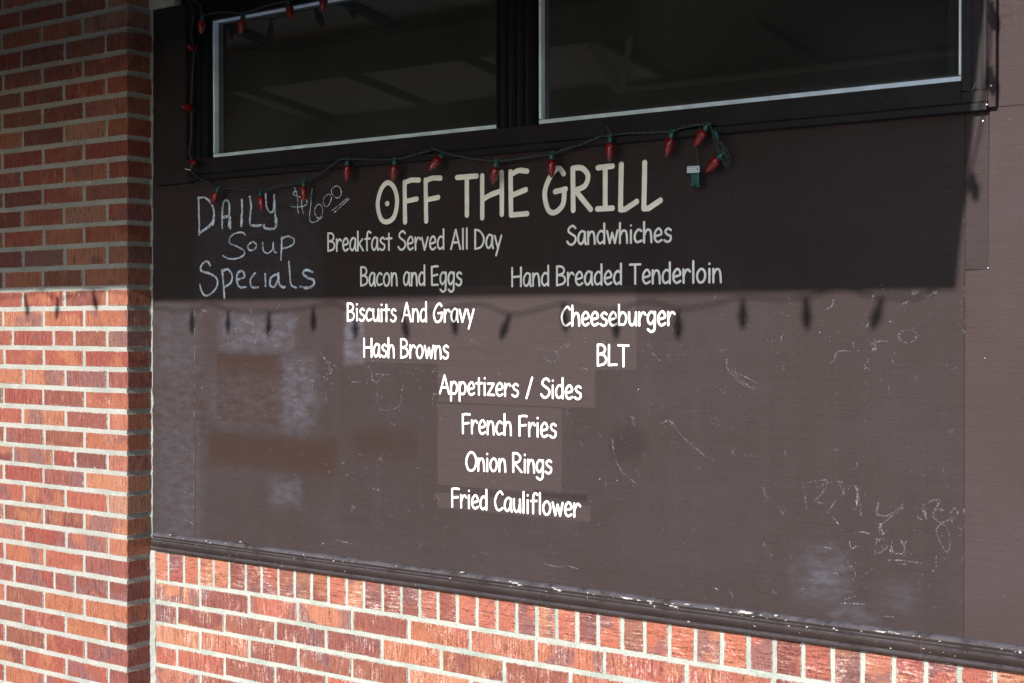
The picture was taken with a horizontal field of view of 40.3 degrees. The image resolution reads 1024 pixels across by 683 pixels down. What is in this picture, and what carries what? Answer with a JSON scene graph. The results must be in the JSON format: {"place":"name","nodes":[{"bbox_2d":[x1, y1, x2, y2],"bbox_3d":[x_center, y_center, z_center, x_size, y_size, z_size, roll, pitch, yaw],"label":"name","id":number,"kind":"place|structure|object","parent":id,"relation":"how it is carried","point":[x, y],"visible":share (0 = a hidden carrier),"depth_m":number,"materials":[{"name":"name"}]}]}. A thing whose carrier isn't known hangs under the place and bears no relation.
{"place":"outdoors","nodes":[
{"label":"outdoors","id":0,"kind":"place"},
{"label":"pavement","id":1,"kind":"structure","parent":0,"visible":0},
{"bbox_2d":[0,0,155,682],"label":"brick pier","id":2,"kind":"structure","parent":1,"relation":"on","point":[77,579],"depth_m":4.56,"materials":[{"name":"red brick"}]},
{"bbox_2d":[155,551,1023,682],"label":"brick wall","id":3,"kind":"structure","parent":1,"relation":"on","point":[220,621],"depth_m":3.83,"materials":[{"name":"red brick"}]},
{"bbox_2d":[150,532,1023,673],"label":"moulded sill","id":4,"kind":"structure","parent":3,"relation":"on","point":[985,654],"depth_m":3.43,"materials":[{"name":"paint"}]},
{"bbox_3d":[0.474,-0.422,4.893,5.200,3.950,2.620,0,1,36],"label":"building","id":5,"kind":"object","parent":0,"visible":0},
{"bbox_2d":[149,0,1023,644],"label":"menu wall","id":6,"kind":"structure","parent":5,"relation":"attached to","point":[777,370],"depth_m":3.44,"materials":[{"name":"brown paint"}]},
{"bbox_2d":[183,0,998,181],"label":"window surround","id":7,"kind":"object","parent":6,"relation":"attached to","point":[519,128],"visible":0.98,"depth_m":3.60,"materials":[{"name":"paint"}]},
{"bbox_2d":[213,0,495,156],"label":"window","id":8,"kind":"structure","parent":7,"relation":"attached to","point":[334,72],"depth_m":4.00,"materials":[{"name":"glass"}]},
{"bbox_2d":[182,0,730,211],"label":"light string","id":9,"kind":"object","parent":7,"relation":"hanging from","point":[669,143],"visible":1,"depth_m":3.74,"materials":[{"name":"red plastic"}]},
{"bbox_2d":[539,0,960,123],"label":"window","id":10,"kind":"structure","parent":7,"relation":"attached to","point":[603,58],"depth_m":3.31,"materials":[{"name":"glass"}]}
]}

